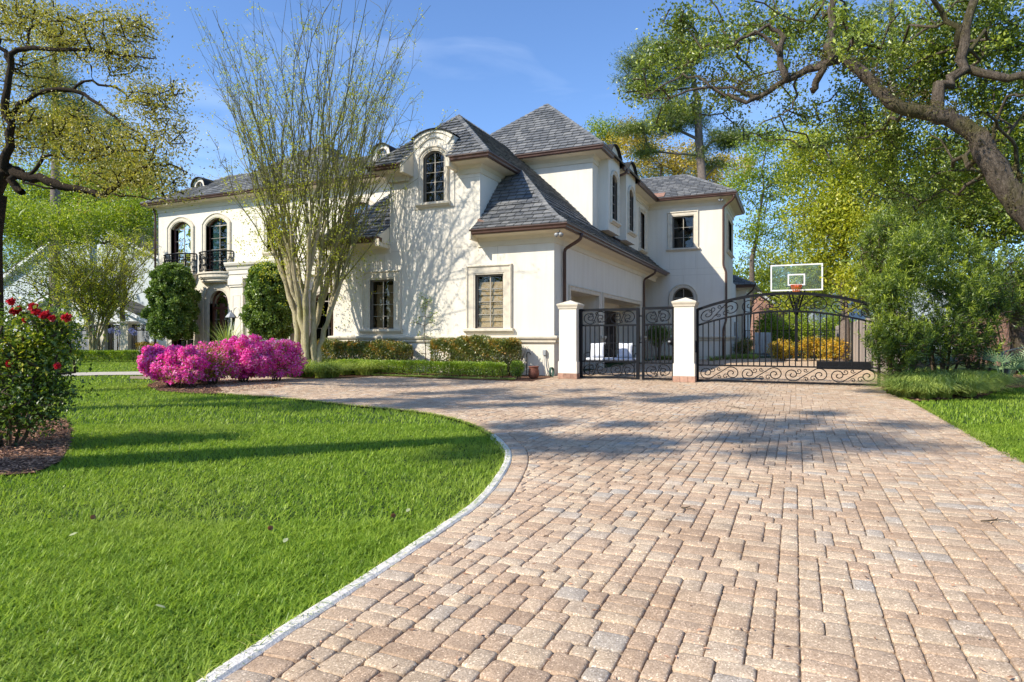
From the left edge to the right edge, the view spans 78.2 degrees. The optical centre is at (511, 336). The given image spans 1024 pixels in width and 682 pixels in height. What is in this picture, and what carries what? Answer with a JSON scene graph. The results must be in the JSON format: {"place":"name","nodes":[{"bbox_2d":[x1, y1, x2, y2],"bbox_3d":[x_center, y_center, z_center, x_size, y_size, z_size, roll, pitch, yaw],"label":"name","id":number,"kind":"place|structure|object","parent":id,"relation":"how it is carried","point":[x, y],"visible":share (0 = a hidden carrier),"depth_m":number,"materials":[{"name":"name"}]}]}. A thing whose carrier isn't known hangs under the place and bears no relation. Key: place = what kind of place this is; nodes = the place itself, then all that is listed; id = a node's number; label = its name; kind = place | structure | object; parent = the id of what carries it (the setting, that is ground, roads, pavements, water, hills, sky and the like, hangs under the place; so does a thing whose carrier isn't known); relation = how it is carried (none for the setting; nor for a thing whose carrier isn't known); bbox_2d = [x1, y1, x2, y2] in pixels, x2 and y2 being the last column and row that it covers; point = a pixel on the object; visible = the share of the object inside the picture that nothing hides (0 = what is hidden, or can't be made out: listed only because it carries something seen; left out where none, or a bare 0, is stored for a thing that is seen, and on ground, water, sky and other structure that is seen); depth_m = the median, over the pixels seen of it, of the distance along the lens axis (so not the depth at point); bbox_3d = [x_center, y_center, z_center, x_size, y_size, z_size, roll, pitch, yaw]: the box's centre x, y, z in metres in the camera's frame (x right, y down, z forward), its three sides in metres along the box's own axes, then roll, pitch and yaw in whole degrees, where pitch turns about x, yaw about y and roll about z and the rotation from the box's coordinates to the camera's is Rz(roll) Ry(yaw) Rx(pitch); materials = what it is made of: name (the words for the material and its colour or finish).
{"place":"outdoors","nodes":[
{"label":"outdoors","id":0,"kind":"place"},
{"bbox_2d":[27,371,149,375],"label":"path","id":1,"kind":"structure","parent":0,"point":[107,373],"depth_m":19.82,"materials":[{"name":"concrete"}]},
{"bbox_2d":[0,349,1023,681],"bbox_3d":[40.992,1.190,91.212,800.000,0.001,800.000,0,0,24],"label":"ground","id":2,"kind":"structure","parent":0,"point":[264,411],"depth_m":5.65,"materials":[{"name":"green plant"}]},
{"bbox_2d":[0,412,72,474],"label":"mulch chips","id":3,"kind":"object","parent":2,"relation":"on","point":[33,447],"visible":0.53,"depth_m":6.46,"materials":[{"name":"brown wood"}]},
{"bbox_2d":[0,291,104,447],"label":"rose bush","id":4,"kind":"object","parent":3,"relation":"on","point":[22,349],"visible":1,"depth_m":6.49,"materials":[{"name":"green plant"}]},
{"bbox_2d":[3,240,99,319],"bbox_3d":[-26.923,-2.203,35.815,6.975,6.781,5.888,0,0,24],"label":"tree","id":5,"kind":"object","parent":2,"relation":"on","point":[35,273],"visible":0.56,"depth_m":35.58,"materials":[{"name":"green plant"}]},
{"bbox_2d":[0,22,140,339],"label":"pine tree","id":6,"kind":"object","parent":2,"relation":"on","point":[56,193],"visible":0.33,"depth_m":45.75,"materials":[{"name":"green plant"}]},
{"bbox_2d":[3,216,157,358],"bbox_3d":[-22.291,-2.468,33.077,8.333,7.287,7.579,0,0,-18],"label":"crepe myrtle","id":7,"kind":"object","parent":2,"relation":"on","point":[84,297],"visible":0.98,"depth_m":32.53,"materials":[{"name":"green plant"}]},
{"bbox_2d":[3,222,157,315],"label":"neighbour house","id":8,"kind":"structure","parent":2,"relation":"on","point":[141,299],"depth_m":47.90,"materials":[{"name":"paint"}]},
{"bbox_2d":[3,286,157,349],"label":"neighbour house","id":9,"kind":"structure","parent":2,"relation":"on","point":[134,315],"depth_m":44.15,"materials":[{"name":"white brick"}]},
{"bbox_2d":[3,180,161,320],"bbox_3d":[-27.476,-4.696,39.093,10.428,11.798,10.537,0,0,24],"label":"tree","id":10,"kind":"object","parent":2,"relation":"on","point":[77,226],"visible":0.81,"depth_m":38.19,"materials":[{"name":"green plant"}]},
{"bbox_2d":[3,151,167,270],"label":"tree","id":11,"kind":"object","parent":2,"relation":"on","point":[42,191],"visible":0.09,"depth_m":59.70,"materials":[{"name":"green plant"}]},
{"bbox_2d":[58,349,139,360],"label":"boxwood hedge","id":12,"kind":"object","parent":2,"relation":"on","point":[106,353],"visible":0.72,"depth_m":29.30,"materials":[{"name":"green plant"}]},
{"bbox_2d":[94,322,115,349],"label":"fence pillar","id":13,"kind":"structure","parent":2,"relation":"on","point":[105,346],"depth_m":39.71,"materials":[{"name":"stone"}]},
{"bbox_2d":[51,325,95,352],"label":"side fence panel","id":14,"kind":"object","parent":13,"relation":"attached to","point":[87,344],"visible":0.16,"depth_m":40.86,"materials":[{"name":"white wood"}]},
{"bbox_2d":[108,325,119,353],"bbox_3d":[-24.669,0.152,39.300,1.938,1.795,0.071,0,0,31],"label":"side fence panel","id":15,"kind":"object","parent":13,"relation":"attached to","point":[110,343],"visible":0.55,"depth_m":39.51,"materials":[{"name":"metal"}]},
{"bbox_2d":[0,0,235,387],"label":"oak tree","id":16,"kind":"object","parent":2,"relation":"on","point":[101,149],"visible":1,"depth_m":12.49,"materials":[{"name":"green plant"}]},
{"bbox_2d":[116,321,139,349],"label":"fence pillar","id":17,"kind":"structure","parent":2,"relation":"on","point":[125,340],"depth_m":38.32,"materials":[{"name":"stone"}]},
{"bbox_2d":[132,324,148,353],"bbox_3d":[-22.404,0.152,38.000,1.701,1.795,0.071,0,0,29],"label":"side fence panel","id":18,"kind":"object","parent":17,"relation":"attached to","point":[142,330],"visible":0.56,"depth_m":37.98,"materials":[{"name":"metal"}]},
{"bbox_2d":[90,136,186,219],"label":"tree","id":19,"kind":"object","parent":2,"relation":"on","point":[146,172],"visible":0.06,"depth_m":57.88,"materials":[{"name":"green plant"}]},
{"bbox_2d":[148,379,289,393],"bbox_3d":[-7.117,1.158,15.302,2.900,0.001,5.282,0,0,-38],"label":"garden bed","id":20,"kind":"object","parent":2,"relation":"on","point":[195,391],"visible":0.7,"depth_m":14.10,"materials":[{"name":"brown wood"}]},
{"bbox_2d":[136,343,210,386],"bbox_3d":[-7.848,0.654,14.623,1.852,1.012,1.480,0,0,24],"label":"azalea","id":21,"kind":"object","parent":20,"relation":"on","point":[156,359],"visible":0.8,"depth_m":14.23,"materials":[{"name":"pink plant"}]},
{"bbox_2d":[159,365,201,387],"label":"azalea","id":22,"kind":"object","parent":20,"relation":"on","point":[180,376],"visible":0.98,"depth_m":14.02,"materials":[{"name":"pink plant"}]},
{"bbox_2d":[196,340,241,383],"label":"azalea","id":23,"kind":"object","parent":20,"relation":"on","point":[213,373],"visible":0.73,"depth_m":15.20,"materials":[{"name":"pink plant"}]},
{"bbox_2d":[215,333,277,381],"bbox_3d":[-6.865,0.536,15.975,1.789,1.246,1.590,0,0,24],"label":"azalea","id":24,"kind":"object","parent":20,"relation":"on","point":[252,360],"visible":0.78,"depth_m":15.59,"materials":[{"name":"pink plant"}]},
{"bbox_2d":[263,337,308,380],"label":"azalea","id":25,"kind":"object","parent":20,"relation":"on","point":[285,354],"visible":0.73,"depth_m":16.27,"materials":[{"name":"pink plant"}]},
{"bbox_2d":[201,322,253,344],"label":"yucca","id":26,"kind":"object","parent":2,"relation":"on","point":[227,336],"visible":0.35,"depth_m":25.52,"materials":[{"name":"green plant"}]},
{"bbox_2d":[196,434,511,681],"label":"curb","id":27,"kind":"structure","parent":2,"relation":"on","point":[256,650],"depth_m":2.78,"materials":[{"name":"concrete"}]},
{"bbox_2d":[276,372,551,380],"bbox_3d":[-8.232,1.162,25.730,8.054,0.001,25.994,0,0,-42],"label":"garden bed","id":28,"kind":"object","parent":2,"relation":"on","point":[524,378],"visible":0.21,"depth_m":17.96,"materials":[{"name":"brown soil"}]},
{"bbox_2d":[138,261,201,344],"bbox_3d":[-16.704,-1.278,31.083,2.678,4.858,2.725,0,0,24],"label":"columnar shrub","id":29,"kind":"object","parent":28,"relation":"on","point":[174,309],"visible":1,"depth_m":30.35,"materials":[{"name":"green plant"}]},
{"bbox_2d":[225,310,236,333],"bbox_3d":[-12.132,-0.010,27.200,0.460,2.320,0.398,0,0,24],"label":"lantern post","id":30,"kind":"object","parent":28,"relation":"on","point":[230,314],"visible":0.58,"depth_m":27.14,"materials":[{"name":"silver metal"}]},
{"bbox_2d":[239,261,294,339],"bbox_3d":[-11.023,-1.151,28.587,2.381,4.606,2.569,0,0,24],"label":"columnar shrub","id":31,"kind":"object","parent":28,"relation":"on","point":[270,317],"visible":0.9,"depth_m":27.89,"materials":[{"name":"green plant"}]},
{"bbox_2d":[187,0,457,363],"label":"crepe myrtle","id":32,"kind":"object","parent":28,"relation":"on","point":[287,258],"visible":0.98,"depth_m":19.48,"materials":[{"name":"green plant"}]},
{"bbox_2d":[287,358,388,377],"bbox_3d":[-5.738,0.901,20.141,4.973,0.498,7.519,0,0,-14],"label":"liriope bed","id":33,"kind":"object","parent":28,"relation":"on","point":[328,369],"visible":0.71,"depth_m":18.23,"materials":[{"name":"green plant"}]},
{"bbox_2d":[293,338,414,372],"bbox_3d":[-5.522,0.584,21.069,5.420,1.150,1.098,0,0,24],"label":"red tip hedge","id":34,"kind":"object","parent":28,"relation":"on","point":[329,347],"visible":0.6,"depth_m":20.40,"materials":[{"name":"green plant"}]},
{"bbox_2d":[322,358,507,377],"bbox_3d":[-3.171,0.906,18.990,6.718,0.493,0.650,0,0,24],"label":"boxwood hedge","id":35,"kind":"object","parent":28,"relation":"on","point":[442,365],"visible":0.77,"depth_m":18.48,"materials":[{"name":"green plant"}]},
{"bbox_2d":[411,292,439,368],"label":"climbing shrub","id":36,"kind":"object","parent":28,"relation":"on","point":[425,302],"visible":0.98,"depth_m":20.23,"materials":[{"name":"green plant"}]},
{"bbox_2d":[351,372,514,379],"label":"dwarf mondo grass","id":37,"kind":"structure","parent":28,"relation":"on","point":[436,376],"depth_m":17.86,"materials":[{"name":"green plant"}]},
{"bbox_2d":[429,334,527,375],"bbox_3d":[-1.031,0.531,18.994,3.274,1.255,1.211,0,0,24],"label":"red tip hedge","id":38,"kind":"object","parent":28,"relation":"on","point":[459,344],"visible":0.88,"depth_m":18.62,"materials":[{"name":"green plant"}]},
{"bbox_2d":[510,360,525,378],"bbox_3d":[0.149,0.887,17.384,0.461,0.528,0.463,0,0,-10],"label":"boxwood ball","id":39,"kind":"object","parent":28,"relation":"on","point":[519,365],"visible":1,"depth_m":17.28,"materials":[{"name":"green plant"}]},
{"bbox_2d":[528,366,538,377],"bbox_3d":[0.603,0.983,17.490,0.310,0.335,0.310,0,0,24],"label":"clay pot","id":40,"kind":"object","parent":28,"relation":"on","point":[533,371],"visible":1,"depth_m":17.37,"materials":[{"name":"ceramic"}]},
{"bbox_2d":[139,103,760,375],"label":"house","id":41,"kind":"structure","parent":2,"relation":"on","point":[521,227],"depth_m":22.90,"materials":[{"name":"beige paint"}]},
{"bbox_2d":[167,217,194,272],"bbox_3d":[-17.313,-4.770,33.076,2.020,3.040,0.315,0,0,24],"label":"french door","id":42,"kind":"structure","parent":41,"relation":"in","point":[184,233],"depth_m":33.18,"materials":[{"name":"black wood"}]},
{"bbox_2d":[202,212,230,271],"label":"french door","id":43,"kind":"structure","parent":41,"relation":"in","point":[219,232],"depth_m":32.37,"materials":[{"name":"black wood"}]},
{"bbox_2d":[212,291,227,346],"bbox_3d":[-14.758,-0.590,32.053,1.300,3.520,0.093,0,0,24],"label":"front door","id":44,"kind":"structure","parent":41,"relation":"in","point":[220,301],"depth_m":32.16,"materials":[{"name":"black wood"}]},
{"bbox_2d":[261,211,295,254],"bbox_3d":[-11.122,-5.020,30.264,2.080,2.120,0.370,0,0,24],"label":"window","id":45,"kind":"structure","parent":41,"relation":"in","point":[265,253],"depth_m":30.54,"materials":[{"name":"beige stone"}]},
{"bbox_2d":[316,293,330,340],"bbox_3d":[-8.352,-0.900,29.595,2.200,2.800,0.800,0,0,24],"label":"window","id":46,"kind":"structure","parent":41,"relation":"in","point":[323,318],"depth_m":30.26,"materials":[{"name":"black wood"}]},
{"bbox_2d":[341,197,374,222],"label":"window","id":47,"kind":"structure","parent":41,"relation":"in","point":[371,202],"depth_m":28.63,"materials":[{"name":"white wood"}]},
{"bbox_2d":[359,269,402,333],"bbox_3d":[-4.219,-1.110,21.471,1.680,2.220,0.990,0,0,24],"label":"window","id":48,"kind":"structure","parent":41,"relation":"in","point":[385,305],"depth_m":21.31,"materials":[{"name":"brown metal"}]},
{"bbox_2d":[463,263,513,332],"bbox_3d":[-0.557,-1.115,19.826,1.690,2.230,0.990,0,0,24],"label":"window","id":49,"kind":"structure","parent":41,"relation":"in","point":[493,294],"depth_m":19.62,"materials":[{"name":"brown metal"}]},
{"bbox_2d":[604,311,615,362],"bbox_3d":[3.655,0.000,26.588,0.090,2.260,5.300,0,0,24],"label":"garage door","id":50,"kind":"structure","parent":41,"relation":"in","point":[608,321],"depth_m":28.28,"materials":[{"name":"brown wood"}]},
{"bbox_2d":[638,207,647,254],"bbox_3d":[6.498,-5.285,31.560,0.300,2.150,1.540,0,0,24],"label":"window","id":51,"kind":"structure","parent":41,"relation":"in","point":[644,250],"depth_m":32.06,"materials":[{"name":"brown metal"}]},
{"bbox_2d":[666,210,699,251],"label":"window","id":52,"kind":"structure","parent":41,"relation":"in","point":[685,232],"depth_m":32.48,"materials":[{"name":"brown metal"}]},
{"bbox_2d":[669,284,697,333],"bbox_3d":[8.929,-1.330,32.613,1.550,2.860,0.985,0,0,24],"label":"window","id":53,"kind":"structure","parent":41,"relation":"in","point":[683,290],"depth_m":32.44,"materials":[{"name":"beige stone"}]},
{"bbox_2d":[727,213,733,258],"bbox_3d":[11.563,-5.310,33.559,0.300,2.000,2.940,0,0,24],"label":"window","id":54,"kind":"structure","parent":41,"relation":"in","point":[730,253],"depth_m":34.66,"materials":[{"name":"brown metal"}]},
{"bbox_2d":[3,208,1009,334],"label":"distant wood","id":55,"kind":"object","parent":2,"relation":"on","point":[736,266],"depth_m":78.66,"materials":[{"name":"green plant"}]},
{"bbox_2d":[582,109,631,148],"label":"tree","id":56,"kind":"object","parent":2,"relation":"on","point":[598,131],"visible":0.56,"depth_m":61.38,"materials":[{"name":"green plant"}]},
{"bbox_2d":[628,158,709,180],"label":"pine tree","id":57,"kind":"object","parent":2,"relation":"on","point":[641,177],"visible":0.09,"depth_m":65.22,"materials":[{"name":"green plant"}]},
{"bbox_2d":[595,24,757,179],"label":"pine tree","id":58,"kind":"object","parent":2,"relation":"on","point":[718,139],"visible":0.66,"depth_m":49.53,"materials":[{"name":"green plant"}]},
{"bbox_2d":[597,106,761,187],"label":"tree","id":59,"kind":"object","parent":2,"relation":"on","point":[672,164],"visible":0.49,"depth_m":59.48,"materials":[{"name":"green plant"}]},
{"bbox_2d":[754,332,773,355],"bbox_3d":[14.947,0.450,37.466,1.150,1.400,0.800,0,0,24],"label":"utility cabinet","id":60,"kind":"object","parent":2,"relation":"on","point":[768,337],"visible":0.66,"depth_m":37.16,"materials":[{"name":"grey paint"}]},
{"bbox_2d":[715,114,815,328],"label":"tree","id":61,"kind":"object","parent":2,"relation":"on","point":[761,211],"visible":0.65,"depth_m":43.71,"materials":[{"name":"green plant"}]},
{"bbox_2d":[750,310,785,349],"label":"green bush","id":62,"kind":"object","parent":2,"relation":"on","point":[768,326],"visible":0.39,"depth_m":42.62,"materials":[{"name":"green plant"}]},
{"bbox_2d":[744,330,805,355],"bbox_3d":[15.684,0.360,35.276,5.090,1.480,0.030,0,0,24],"label":"iron fence","id":63,"kind":"object","parent":2,"relation":"on","point":[764,339],"visible":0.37,"depth_m":35.86,"materials":[{"name":"black metal"}]},
{"bbox_2d":[750,291,802,348],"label":"neighbour house","id":64,"kind":"structure","parent":2,"relation":"on","point":[757,304],"depth_m":58.65,"materials":[{"name":"red brick"}]},
{"bbox_2d":[733,209,851,338],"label":"tree","id":65,"kind":"object","parent":2,"relation":"on","point":[763,266],"visible":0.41,"depth_m":53.27,"materials":[{"name":"green plant"}]},
{"bbox_2d":[778,306,825,353],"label":"green bush","id":66,"kind":"object","parent":2,"relation":"on","point":[804,328],"visible":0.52,"depth_m":42.62,"materials":[{"name":"green plant"}]},
{"bbox_2d":[608,0,1023,230],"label":"oak tree","id":67,"kind":"object","parent":2,"relation":"on","point":[973,44],"visible":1,"depth_m":9.93,"materials":[{"name":"green plant"}]},
{"bbox_2d":[817,304,857,339],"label":"green bush","id":68,"kind":"object","parent":2,"relation":"on","point":[829,325],"visible":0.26,"depth_m":42.82,"materials":[{"name":"green plant"}]},
{"bbox_2d":[753,110,929,360],"bbox_3d":[15.150,-4.747,28.446,7.069,11.880,8.415,0,0,-12],"label":"tree","id":69,"kind":"object","parent":2,"relation":"on","point":[836,214],"visible":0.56,"depth_m":28.42,"materials":[{"name":"green plant"}]},
{"bbox_2d":[835,312,907,372],"bbox_3d":[15.447,0.223,28.303,0.186,1.855,27.896,0,0,24],"label":"board fence","id":70,"kind":"object","parent":2,"relation":"on","point":[855,345],"visible":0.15,"depth_m":25.39,"materials":[{"name":"wood"}]},
{"bbox_2d":[803,284,954,348],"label":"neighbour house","id":71,"kind":"structure","parent":2,"relation":"on","point":[855,315],"depth_m":61.70,"materials":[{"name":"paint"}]},
{"bbox_2d":[853,0,906,308],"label":"pine tree","id":72,"kind":"object","parent":2,"relation":"on","point":[880,7],"visible":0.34,"depth_m":37.64,"materials":[{"name":"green plant"}]},
{"bbox_2d":[827,111,1023,355],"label":"tree","id":73,"kind":"object","parent":2,"relation":"on","point":[1003,224],"visible":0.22,"depth_m":18.77,"materials":[{"name":"green plant"}]},
{"bbox_2d":[853,366,1023,400],"bbox_3d":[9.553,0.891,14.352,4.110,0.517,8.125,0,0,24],"label":"liriope bed","id":74,"kind":"object","parent":2,"relation":"on","point":[926,384],"visible":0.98,"depth_m":12.16,"materials":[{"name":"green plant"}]},
{"bbox_2d":[847,180,947,320],"bbox_3d":[10.979,-1.657,17.778,2.978,5.637,1.926,0,0,-37],"label":"tree","id":75,"kind":"object","parent":74,"relation":"on","point":[877,246],"visible":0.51,"depth_m":17.46,"materials":[{"name":"green plant"}]},
{"bbox_2d":[853,222,950,377],"bbox_3d":[8.719,-0.708,14.123,1.733,3.739,2.541,0,0,41],"label":"podocarpus","id":76,"kind":"object","parent":74,"relation":"on","point":[890,337],"visible":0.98,"depth_m":13.78,"materials":[{"name":"green plant"}]},
{"bbox_2d":[891,211,1007,373],"bbox_3d":[10.515,-0.954,15.104,2.460,4.231,2.781,0,0,24],"label":"podocarpus","id":77,"kind":"object","parent":74,"relation":"on","point":[947,334],"visible":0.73,"depth_m":14.76,"materials":[{"name":"green plant"}]},
{"bbox_2d":[950,273,1023,370],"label":"podocarpus","id":78,"kind":"object","parent":74,"relation":"on","point":[1000,304],"visible":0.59,"depth_m":15.28,"materials":[{"name":"green plant"}]},
{"bbox_2d":[978,346,1023,387],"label":"palmetto","id":79,"kind":"object","parent":74,"relation":"on","point":[1015,367],"visible":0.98,"depth_m":14.51,"materials":[{"name":"green plant"}]},
{"bbox_2d":[1000,347,1022,383],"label":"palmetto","id":80,"kind":"object","parent":74,"relation":"on","point":[1006,371],"visible":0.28,"depth_m":15.87,"materials":[{"name":"plant"}]},
{"bbox_2d":[942,273,1023,369],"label":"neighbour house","id":81,"kind":"structure","parent":2,"relation":"on","point":[1006,333],"depth_m":24.20,"materials":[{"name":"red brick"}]},
{"bbox_2d":[967,241,1023,373],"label":"podocarpus","id":82,"kind":"object","parent":2,"relation":"on","point":[1012,267],"visible":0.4,"depth_m":17.91,"materials":[{"name":"green plant"}]},
{"bbox_2d":[0,0,1023,314],"label":"sky","id":83,"kind":"structure","parent":0,"point":[494,62],"materials":[{"name":"blue"}]},
{"bbox_2d":[130,358,1023,681],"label":"driveway","id":84,"kind":"structure","parent":0,"point":[860,494],"depth_m":3.42,"materials":[{"name":"beige brick"}]},
{"bbox_2d":[556,300,583,378],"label":"gate pillar","id":85,"kind":"structure","parent":84,"relation":"on","point":[568,364],"depth_m":17.23,"materials":[{"name":"beige paint"}]},
{"bbox_2d":[579,308,639,379],"bbox_3d":[2.618,0.183,17.023,1.660,1.894,0.084,0,0,24],"label":"iron fence panel","id":86,"kind":"object","parent":85,"relation":"attached to","point":[637,325],"visible":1,"depth_m":16.96,"materials":[{"name":"black metal"}]},
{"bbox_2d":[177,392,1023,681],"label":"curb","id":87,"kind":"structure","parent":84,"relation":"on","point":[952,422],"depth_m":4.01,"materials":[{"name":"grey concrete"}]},
{"bbox_2d":[583,343,635,376],"bbox_3d":[2.933,0.664,18.615,1.541,0.974,0.628,0,0,24],"label":"iron bench","id":88,"kind":"object","parent":84,"relation":"on","point":[606,359],"visible":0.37,"depth_m":18.57,"materials":[{"name":"black metal"}]},
{"bbox_2d":[591,343,603,356],"bbox_3d":[2.553,0.395,18.806,0.440,0.453,0.203,0,0,24],"label":"cushion","id":89,"kind":"object","parent":88,"relation":"on","point":[597,349],"visible":0.73,"depth_m":18.74,"materials":[{"name":"white fabric"}]},
{"bbox_2d":[617,343,631,357],"bbox_3d":[3.311,0.395,18.466,0.440,0.427,0.203,0,0,24],"label":"cushion","id":90,"kind":"object","parent":88,"relation":"on","point":[625,349],"visible":0.74,"depth_m":18.40,"materials":[{"name":"white fabric"}]},
{"bbox_2d":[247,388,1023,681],"bbox_3d":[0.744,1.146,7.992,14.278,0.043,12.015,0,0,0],"label":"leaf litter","id":91,"kind":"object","parent":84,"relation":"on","point":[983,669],"visible":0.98,"depth_m":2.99,"materials":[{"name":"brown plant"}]},
{"bbox_2d":[639,306,673,379],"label":"pedestrian gate","id":92,"kind":"structure","parent":84,"relation":"on","point":[670,341],"depth_m":16.50,"materials":[{"name":"black metal"}]},
{"bbox_2d":[645,323,671,359],"bbox_3d":[7.134,0.212,30.981,1.187,1.882,1.391,0,0,-44],"label":"tree","id":93,"kind":"object","parent":84,"relation":"on","point":[658,334],"visible":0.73,"depth_m":30.85,"materials":[{"name":"green plant"}]},
{"bbox_2d":[671,297,698,381],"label":"gate pillar","id":94,"kind":"structure","parent":84,"relation":"on","point":[684,363],"depth_m":15.96,"materials":[{"name":"beige paint"}]},
{"bbox_2d":[695,292,880,385],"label":"driveway gate","id":95,"kind":"structure","parent":94,"relation":"attached to","point":[765,312],"depth_m":15.23,"materials":[{"name":"black metal"}]},
{"bbox_2d":[705,353,763,360],"bbox_3d":[11.307,1.013,32.965,3.858,0.273,8.086,0,0,24],"label":"liriope bed","id":96,"kind":"object","parent":84,"relation":"on","point":[733,356],"visible":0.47,"depth_m":32.52,"materials":[{"name":"green plant"}]},
{"bbox_2d":[732,337,756,355],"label":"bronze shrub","id":97,"kind":"object","parent":96,"relation":"on","point":[739,344],"visible":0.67,"depth_m":34.41,"materials":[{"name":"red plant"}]},
{"bbox_2d":[766,337,800,360],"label":"yellow shrub","id":98,"kind":"object","parent":84,"relation":"on","point":[780,350],"visible":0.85,"depth_m":30.24,"materials":[{"name":"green plant"}]},
{"bbox_2d":[771,263,822,360],"bbox_3d":[12.836,-1.065,28.553,1.632,4.430,1.627,0,0,-18],"label":"basketball hoop","id":99,"kind":"object","parent":84,"relation":"on","point":[799,286],"visible":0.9,"depth_m":28.61,"materials":[{"name":"black metal"}]},
{"bbox_2d":[792,334,829,360],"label":"yellow shrub","id":100,"kind":"object","parent":84,"relation":"on","point":[810,346],"visible":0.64,"depth_m":29.98,"materials":[{"name":"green plant"}]},
{"bbox_2d":[819,337,851,360],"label":"yellow shrub","id":101,"kind":"object","parent":84,"relation":"on","point":[829,348],"visible":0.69,"depth_m":28.86,"materials":[{"name":"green plant"}]},
{"bbox_2d":[816,361,936,369],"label":"planter wall","id":102,"kind":"structure","parent":84,"relation":"on","point":[842,364],"depth_m":22.07,"materials":[{"name":"black stone"}]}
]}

